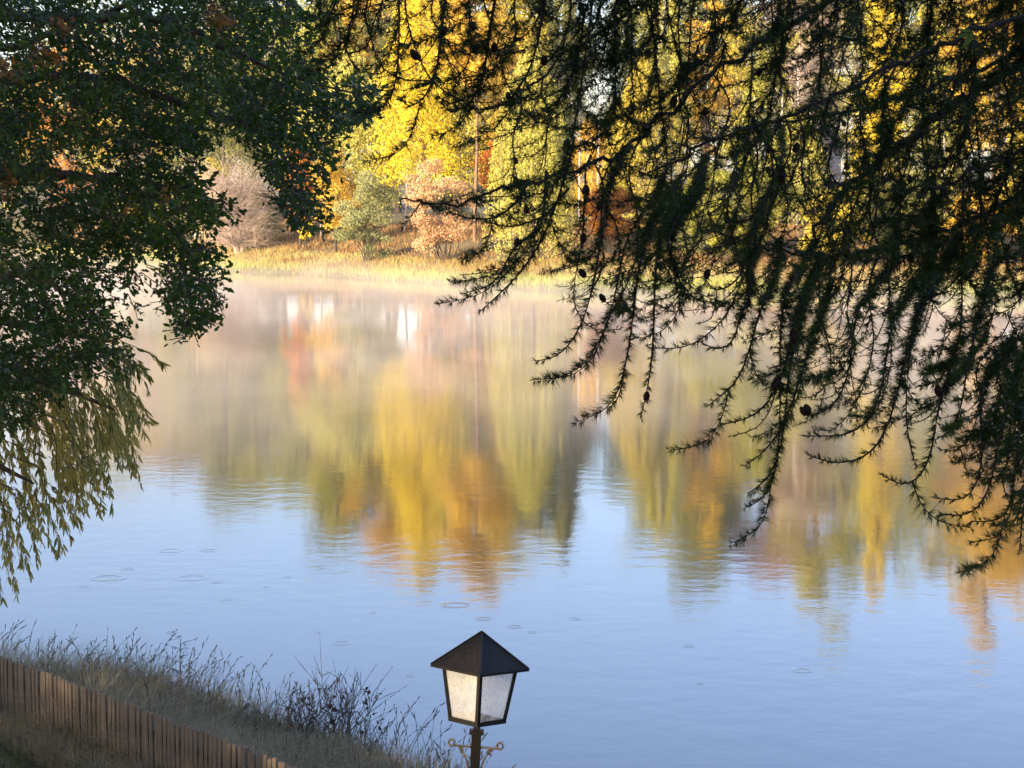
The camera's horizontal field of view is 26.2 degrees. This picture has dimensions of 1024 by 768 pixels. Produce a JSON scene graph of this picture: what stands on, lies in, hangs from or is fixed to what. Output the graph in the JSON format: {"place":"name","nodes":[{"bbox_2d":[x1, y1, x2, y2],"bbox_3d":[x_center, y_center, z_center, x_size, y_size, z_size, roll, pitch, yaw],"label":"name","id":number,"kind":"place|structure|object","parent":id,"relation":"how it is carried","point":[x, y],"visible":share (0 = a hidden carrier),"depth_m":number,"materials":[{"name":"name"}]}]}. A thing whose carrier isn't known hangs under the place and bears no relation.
{"place":"outdoors","nodes":[
{"label":"outdoors","id":0,"kind":"place"},
{"bbox_2d":[0,0,1008,181],"label":"sky","id":1,"kind":"structure","parent":0,"point":[601,100],"materials":[{"name":"white"}]},
{"bbox_2d":[0,254,1023,767],"bbox_3d":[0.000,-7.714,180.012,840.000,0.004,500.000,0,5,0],"label":"lake water","id":2,"kind":"structure","parent":0,"point":[410,482],"depth_m":50.34,"materials":[{"name":"blue liquid"}]},
{"bbox_2d":[0,178,1023,767],"bbox_3d":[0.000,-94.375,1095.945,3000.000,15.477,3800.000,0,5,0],"label":"ground","id":3,"kind":"structure","parent":0,"point":[398,216],"depth_m":215.18,"materials":[{"name":"beige plant"}]},
{"bbox_2d":[0,53,57,221],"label":"autumn tree","id":4,"kind":"object","parent":3,"relation":"on","point":[21,163],"visible":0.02,"depth_m":303.75,"materials":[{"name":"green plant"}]},
{"bbox_2d":[0,719,102,767],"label":"lawn grass","id":5,"kind":"structure","parent":3,"relation":"on","point":[16,761],"depth_m":28.15,"materials":[{"name":"green plant"}]},
{"bbox_2d":[2,66,110,217],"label":"autumn tree","id":6,"kind":"object","parent":3,"relation":"on","point":[47,160],"visible":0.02,"depth_m":328.37,"materials":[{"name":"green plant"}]},
{"bbox_2d":[12,40,110,229],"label":"autumn tree","id":7,"kind":"object","parent":3,"relation":"on","point":[68,164],"visible":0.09,"depth_m":297.81,"materials":[{"name":"orange plant"}]},
{"bbox_2d":[11,0,159,212],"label":"autumn tree","id":8,"kind":"object","parent":3,"relation":"on","point":[79,156],"visible":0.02,"depth_m":319.53,"materials":[{"name":"orange plant"}]},
{"bbox_2d":[0,319,171,607],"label":"willow tree","id":9,"kind":"object","parent":3,"relation":"on","point":[117,445],"visible":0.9,"depth_m":15.89,"materials":[{"name":"green plant"}]},
{"bbox_2d":[0,696,172,767],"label":"fence foot grass","id":10,"kind":"structure","parent":3,"relation":"on","point":[65,756],"depth_m":28.28,"materials":[{"name":"green plant"}]},
{"bbox_2d":[72,645,102,675],"bbox_3d":[-6.503,4.538,33.596,0.734,1.200,1.089,0,5,0],"label":"twiggy shrub","id":11,"kind":"object","parent":3,"relation":"on","point":[86,655],"visible":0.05,"depth_m":33.54,"materials":[{"name":"brown plant"}]},
{"bbox_2d":[81,24,206,231],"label":"autumn tree","id":12,"kind":"object","parent":3,"relation":"on","point":[119,123],"visible":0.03,"depth_m":282.05,"materials":[{"name":"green plant"}]},
{"bbox_2d":[0,656,302,767],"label":"picket fence","id":13,"kind":"object","parent":3,"relation":"on","point":[168,734],"visible":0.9,"depth_m":27.90,"materials":[{"name":"brown wood"}]},
{"bbox_2d":[131,172,180,238],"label":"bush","id":14,"kind":"object","parent":3,"relation":"on","point":[154,208],"depth_m":264.97,"materials":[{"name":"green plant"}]},
{"bbox_2d":[95,17,225,175],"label":"autumn tree","id":15,"kind":"object","parent":3,"relation":"on","point":[148,106],"visible":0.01,"depth_m":312.46,"materials":[{"name":"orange plant"}]},
{"bbox_2d":[161,631,200,701],"bbox_3d":[-4.655,4.149,30.934,0.596,1.302,0.415,0,5,0],"label":"sapling","id":16,"kind":"object","parent":3,"relation":"on","point":[177,671],"visible":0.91,"depth_m":30.92,"materials":[{"name":"brown plant"}]},
{"bbox_2d":[158,86,226,243],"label":"autumn tree","id":17,"kind":"object","parent":3,"relation":"on","point":[175,164],"visible":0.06,"depth_m":248.61,"materials":[{"name":"orange plant"}]},
{"bbox_2d":[0,0,406,443],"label":"oak tree","id":18,"kind":"object","parent":3,"relation":"on","point":[112,87],"visible":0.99,"depth_m":14.03,"materials":[{"name":"green plant"}]},
{"bbox_2d":[153,0,272,183],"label":"autumn tree","id":19,"kind":"object","parent":3,"relation":"on","point":[230,148],"visible":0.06,"depth_m":305.71,"materials":[{"name":"beige plant"}]},
{"bbox_2d":[195,157,231,242],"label":"autumn tree","id":20,"kind":"object","parent":3,"relation":"on","point":[211,160],"visible":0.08,"depth_m":244.74,"materials":[{"name":"orange plant"}]},
{"bbox_2d":[183,32,268,218],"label":"autumn tree","id":21,"kind":"object","parent":3,"relation":"on","point":[229,145],"visible":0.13,"depth_m":273.07,"materials":[{"name":"brown plant"}]},
{"bbox_2d":[173,149,287,254],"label":"bush","id":22,"kind":"object","parent":3,"relation":"on","point":[230,230],"visible":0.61,"depth_m":235.00,"materials":[{"name":"beige plant"}]},
{"bbox_2d":[215,33,283,215],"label":"autumn tree","id":23,"kind":"object","parent":3,"relation":"on","point":[253,137],"visible":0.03,"depth_m":297.97,"materials":[{"name":"brown plant"}]},
{"bbox_2d":[0,619,515,767],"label":"seed grass","id":24,"kind":"structure","parent":3,"relation":"on","point":[386,729],"depth_m":29.79,"materials":[{"name":"brown plant"}]},
{"bbox_2d":[0,616,525,767],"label":"bank grass","id":25,"kind":"structure","parent":3,"relation":"on","point":[285,751],"depth_m":29.64,"materials":[{"name":"green plant"}]},
{"bbox_2d":[247,188,287,240],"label":"bush","id":26,"kind":"object","parent":3,"relation":"on","point":[276,226],"visible":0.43,"depth_m":241.78,"materials":[{"name":"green plant"}]},
{"bbox_2d":[201,0,337,185],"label":"autumn tree","id":27,"kind":"object","parent":3,"relation":"on","point":[269,149],"visible":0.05,"depth_m":296.12,"materials":[{"name":"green plant"}]},
{"bbox_2d":[243,674,341,739],"bbox_3d":[-2.897,4.404,29.545,1.243,1.176,0.715,1,5,17],"label":"twiggy shrub","id":28,"kind":"object","parent":3,"relation":"on","point":[293,709],"visible":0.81,"depth_m":29.49,"materials":[{"name":"brown plant"}]},
{"bbox_2d":[278,132,316,248],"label":"autumn tree","id":29,"kind":"object","parent":3,"relation":"on","point":[300,240],"visible":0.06,"depth_m":230.44,"materials":[{"name":"orange plant"}]},
{"bbox_2d":[255,2,340,208],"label":"autumn tree","id":30,"kind":"object","parent":3,"relation":"on","point":[301,45],"visible":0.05,"depth_m":258.79,"materials":[{"name":"yellow plant"}]},
{"bbox_2d":[297,217,312,247],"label":"bush","id":31,"kind":"object","parent":3,"relation":"on","point":[307,233],"visible":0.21,"depth_m":231.35,"materials":[{"name":"yellow plant"}]},
{"bbox_2d":[262,0,406,202],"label":"autumn tree","id":32,"kind":"object","parent":3,"relation":"on","point":[306,8],"visible":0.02,"depth_m":293.40,"materials":[{"name":"yellow plant"}]},
{"bbox_2d":[296,0,384,200],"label":"autumn tree","id":33,"kind":"object","parent":3,"relation":"on","point":[336,39],"visible":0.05,"depth_m":252.19,"materials":[{"name":"yellow plant"}]},
{"bbox_2d":[311,151,371,251],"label":"autumn tree","id":34,"kind":"object","parent":3,"relation":"on","point":[340,188],"visible":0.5,"depth_m":224.91,"materials":[{"name":"yellow plant"}]},
{"bbox_2d":[293,647,405,743],"bbox_3d":[-2.163,4.226,29.571,1.542,1.511,1.157,0,5,0],"label":"twiggy shrub","id":35,"kind":"object","parent":3,"relation":"on","point":[333,709],"visible":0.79,"depth_m":29.42,"materials":[{"name":"brown plant"}]},
{"bbox_2d":[284,52,427,232],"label":"autumn tree","id":36,"kind":"object","parent":3,"relation":"on","point":[358,140],"visible":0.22,"depth_m":234.35,"materials":[{"name":"yellow plant"}]},
{"bbox_2d":[329,169,404,262],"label":"bush","id":37,"kind":"object","parent":3,"relation":"on","point":[358,218],"visible":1,"depth_m":212.60,"materials":[{"name":"green plant"}]},
{"bbox_2d":[348,726,391,754],"bbox_3d":[-1.953,4.903,29.349,0.892,0.715,0.592,0,5,0],"label":"twiggy shrub","id":38,"kind":"object","parent":3,"relation":"on","point":[372,742],"visible":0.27,"depth_m":29.27,"materials":[{"name":"brown plant"}]},
{"bbox_2d":[307,0,466,211],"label":"autumn tree","id":39,"kind":"object","parent":3,"relation":"on","point":[398,204],"visible":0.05,"depth_m":289.99,"materials":[{"name":"yellow plant"}]},
{"bbox_2d":[355,0,420,215],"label":"autumn tree","id":40,"kind":"object","parent":3,"relation":"on","point":[380,40],"visible":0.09,"depth_m":268.78,"materials":[{"name":"yellow plant"}]},
{"bbox_2d":[395,123,416,230],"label":"slim tree","id":41,"kind":"object","parent":3,"relation":"on","point":[406,192],"visible":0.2,"depth_m":230.97,"materials":[{"name":"brown wood"}]},
{"bbox_2d":[350,0,495,236],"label":"yellow larch","id":42,"kind":"object","parent":3,"relation":"on","point":[431,150],"visible":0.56,"depth_m":222.26,"materials":[{"name":"yellow plant"}]},
{"bbox_2d":[403,157,484,262],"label":"bush","id":43,"kind":"object","parent":3,"relation":"on","point":[440,233],"visible":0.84,"depth_m":204.87,"materials":[{"name":"orange plant"}]},
{"bbox_2d":[375,0,516,195],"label":"autumn tree","id":44,"kind":"object","parent":3,"relation":"on","point":[442,91],"visible":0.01,"depth_m":295.15,"materials":[{"name":"yellow plant"}]},
{"bbox_2d":[420,121,489,220],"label":"autumn tree","id":45,"kind":"object","parent":3,"relation":"on","point":[455,196],"visible":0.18,"depth_m":244.40,"materials":[{"name":"yellow plant"}]},
{"bbox_2d":[429,0,517,240],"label":"autumn tree","id":46,"kind":"object","parent":3,"relation":"on","point":[480,17],"visible":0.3,"depth_m":213.07,"materials":[{"name":"yellow plant"}]},
{"bbox_2d":[430,631,528,767],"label":"lamp post","id":47,"kind":"object","parent":3,"relation":"on","point":[475,659],"visible":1,"depth_m":11.29,"materials":[{"name":"metal"}]},
{"bbox_2d":[468,141,507,219],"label":"autumn tree","id":48,"kind":"object","parent":3,"relation":"on","point":[486,169],"visible":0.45,"depth_m":238.27,"materials":[{"name":"orange plant"}]},
{"bbox_2d":[424,0,567,181],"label":"autumn tree","id":49,"kind":"object","parent":3,"relation":"on","point":[485,115],"visible":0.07,"depth_m":285.29,"materials":[{"name":"yellow plant"}]},
{"bbox_2d":[478,31,539,208],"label":"autumn tree","id":50,"kind":"object","parent":3,"relation":"on","point":[510,69],"visible":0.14,"depth_m":271.81,"materials":[{"name":"yellow plant"}]},
{"bbox_2d":[28,246,1018,297],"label":"reeds","id":51,"kind":"object","parent":3,"relation":"on","point":[543,282],"visible":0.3,"depth_m":185.49,"materials":[{"name":"yellow plant"}]},
{"bbox_2d":[467,144,583,211],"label":"house","id":52,"kind":"structure","parent":3,"relation":"on","point":[479,209],"depth_m":287.03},
{"bbox_2d":[36,236,1023,293],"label":"dry grass","id":53,"kind":"structure","parent":3,"relation":"on","point":[337,270],"depth_m":203.22,"materials":[{"name":"yellow plant"}]},
{"bbox_2d":[482,42,579,260],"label":"weeping birch","id":54,"kind":"object","parent":3,"relation":"on","point":[529,134],"visible":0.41,"depth_m":194.40,"materials":[{"name":"yellow plant"}]},
{"bbox_2d":[42,215,1022,283],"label":"grass","id":55,"kind":"structure","parent":3,"relation":"on","point":[314,243],"depth_m":214.52,"materials":[{"name":"yellow plant"}]},
{"bbox_2d":[493,0,606,140],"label":"autumn tree","id":56,"kind":"object","parent":3,"relation":"on","point":[587,73],"visible":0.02,"depth_m":295.35,"materials":[{"name":"yellow plant"}]},
{"bbox_2d":[544,0,588,220],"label":"birch tree","id":57,"kind":"object","parent":3,"relation":"on","point":[565,6],"visible":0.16,"depth_m":234.77,"materials":[{"name":"yellow plant"}]},
{"bbox_2d":[557,118,610,221],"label":"autumn tree","id":58,"kind":"object","parent":3,"relation":"on","point":[590,176],"visible":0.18,"depth_m":229.22,"materials":[{"name":"yellow plant"}]},
{"bbox_2d":[578,109,591,222],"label":"slim tree","id":59,"kind":"object","parent":3,"relation":"on","point":[579,164],"visible":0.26,"depth_m":224.93,"materials":[{"name":"brown wood"}]},
{"bbox_2d":[587,93,600,219],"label":"slim tree","id":60,"kind":"object","parent":3,"relation":"on","point":[598,141],"visible":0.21,"depth_m":222.66,"materials":[{"name":"brown wood"}]},
{"bbox_2d":[580,186,644,241],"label":"bush","id":61,"kind":"object","parent":3,"relation":"on","point":[609,229],"visible":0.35,"depth_m":202.87,"materials":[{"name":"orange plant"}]},
{"bbox_2d":[590,91,661,179],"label":"autumn tree","id":62,"kind":"object","parent":3,"relation":"on","point":[622,124],"visible":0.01,"depth_m":282.58,"materials":[{"name":"yellow plant"}]},
{"bbox_2d":[571,0,701,186],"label":"autumn tree","id":63,"kind":"object","parent":3,"relation":"on","point":[641,32],"visible":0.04,"depth_m":295.46,"materials":[{"name":"yellow plant"}]},
{"bbox_2d":[256,0,1023,579],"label":"larch tree","id":64,"kind":"object","parent":3,"relation":"on","point":[956,262],"visible":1,"depth_m":4.61,"materials":[{"name":"plant"}]},
{"bbox_2d":[957,16,1001,48],"bbox_3d":[0.830,-0.624,3.902,0.082,0.060,0.008,-1,5,-7],"label":"maple twig","id":65,"kind":"object","parent":64,"relation":"attached to","point":[968,34],"visible":1,"depth_m":3.90,"materials":[{"name":"green plant"}]},
{"bbox_2d":[596,57,692,224],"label":"weeping birch","id":66,"kind":"object","parent":3,"relation":"on","point":[673,133],"visible":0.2,"depth_m":214.02,"materials":[{"name":"yellow plant"}]},
{"bbox_2d":[643,0,689,212],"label":"birch tree","id":67,"kind":"object","parent":3,"relation":"on","point":[672,61],"visible":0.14,"depth_m":242.31,"materials":[{"name":"yellow plant"}]},
{"bbox_2d":[662,227,713,254],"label":"bush","id":68,"kind":"object","parent":3,"relation":"on","point":[701,245],"visible":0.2,"depth_m":194.03,"materials":[{"name":"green plant"}]},
{"bbox_2d":[627,0,779,165],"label":"autumn tree","id":69,"kind":"object","parent":3,"relation":"on","point":[701,28],"visible":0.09,"depth_m":289.16,"materials":[{"name":"yellow plant"}]},
{"bbox_2d":[683,0,737,200],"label":"autumn tree","id":70,"kind":"object","parent":3,"relation":"on","point":[723,100],"visible":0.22,"depth_m":233.55,"materials":[{"name":"yellow plant"}]},
{"bbox_2d":[706,109,732,189],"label":"slim tree","id":71,"kind":"object","parent":3,"relation":"on","point":[720,131],"visible":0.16,"depth_m":224.36,"materials":[{"name":"brown wood"}]},
{"bbox_2d":[706,19,777,209],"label":"autumn tree","id":72,"kind":"object","parent":3,"relation":"on","point":[742,74],"visible":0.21,"depth_m":276.85,"materials":[{"name":"yellow plant"}]},
{"bbox_2d":[684,143,803,261],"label":"willow bush","id":73,"kind":"object","parent":3,"relation":"on","point":[723,174],"visible":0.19,"depth_m":188.52,"materials":[{"name":"yellow plant"}]},
{"bbox_2d":[733,43,800,210],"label":"birch tree","id":74,"kind":"object","parent":3,"relation":"on","point":[757,85],"visible":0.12,"depth_m":229.25,"materials":[{"name":"yellow plant"}]},
{"bbox_2d":[773,88,788,219],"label":"slim tree","id":75,"kind":"object","parent":3,"relation":"on","point":[781,114],"visible":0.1,"depth_m":224.34,"materials":[{"name":"brown wood"}]},
{"bbox_2d":[721,0,841,146],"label":"autumn tree","id":76,"kind":"object","parent":3,"relation":"on","point":[793,77],"visible":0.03,"depth_m":294.86,"materials":[{"name":"beige plant"}]},
{"bbox_2d":[766,110,832,227],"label":"weeping birch","id":77,"kind":"object","parent":3,"relation":"on","point":[798,218],"visible":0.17,"depth_m":209.49,"materials":[{"name":"yellow plant"}]},
{"bbox_2d":[790,70,811,186],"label":"slim tree","id":78,"kind":"object","parent":3,"relation":"on","point":[798,91],"visible":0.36,"depth_m":219.88,"materials":[{"name":"brown wood"}]},
{"bbox_2d":[776,127,844,213],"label":"house","id":79,"kind":"structure","parent":3,"relation":"on","point":[835,165],"depth_m":265.67,"materials":[{"name":"grey glass"}]},
{"bbox_2d":[750,0,879,193],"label":"bare tree","id":80,"kind":"object","parent":3,"relation":"on","point":[808,65],"visible":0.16,"depth_m":237.20,"materials":[{"name":"grey plant"}]},
{"bbox_2d":[797,187,872,267],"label":"bush","id":81,"kind":"object","parent":3,"relation":"on","point":[809,235],"visible":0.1,"depth_m":182.63,"materials":[{"name":"yellow plant"}]},
{"bbox_2d":[762,0,909,169],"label":"autumn tree","id":82,"kind":"object","parent":3,"relation":"on","point":[843,79],"visible":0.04,"depth_m":289.12,"materials":[{"name":"yellow plant"}]},
{"bbox_2d":[820,34,894,179],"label":"autumn tree","id":83,"kind":"object","parent":3,"relation":"on","point":[851,64],"visible":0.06,"depth_m":282.56,"materials":[{"name":"yellow plant"}]},
{"bbox_2d":[837,1,913,220],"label":"yellow larch","id":84,"kind":"object","parent":3,"relation":"on","point":[896,86],"visible":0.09,"depth_m":221.44,"materials":[{"name":"yellow plant"}]},
{"bbox_2d":[829,1,957,165],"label":"autumn tree","id":85,"kind":"object","parent":3,"relation":"on","point":[921,7],"visible":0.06,"depth_m":293.02,"materials":[{"name":"yellow plant"}]},
{"bbox_2d":[864,167,957,263],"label":"bush","id":86,"kind":"object","parent":3,"relation":"on","point":[910,201],"visible":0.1,"depth_m":184.84,"materials":[{"name":"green plant"}]},
{"bbox_2d":[906,36,967,198],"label":"autumn tree","id":87,"kind":"object","parent":3,"relation":"on","point":[948,143],"visible":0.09,"depth_m":236.52,"materials":[{"name":"yellow plant"}]},
{"bbox_2d":[892,0,1018,195],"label":"autumn tree","id":88,"kind":"object","parent":3,"relation":"on","point":[920,14],"visible":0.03,"depth_m":289.17,"materials":[{"name":"yellow plant"}]},
{"bbox_2d":[936,0,1023,178],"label":"autumn tree","id":89,"kind":"object","parent":3,"relation":"on","point":[948,48],"visible":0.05,"depth_m":223.59,"materials":[{"name":"yellow plant"}]},
{"bbox_2d":[942,192,1023,264],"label":"bush","id":90,"kind":"object","parent":3,"relation":"on","point":[969,208],"visible":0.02,"depth_m":182.49,"materials":[{"name":"yellow plant"}]},
{"bbox_2d":[997,114,1023,236],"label":"weeping birch","id":91,"kind":"object","parent":3,"relation":"on","point":[1018,134],"visible":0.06,"depth_m":194.21,"materials":[{"name":"yellow plant"}]}
]}

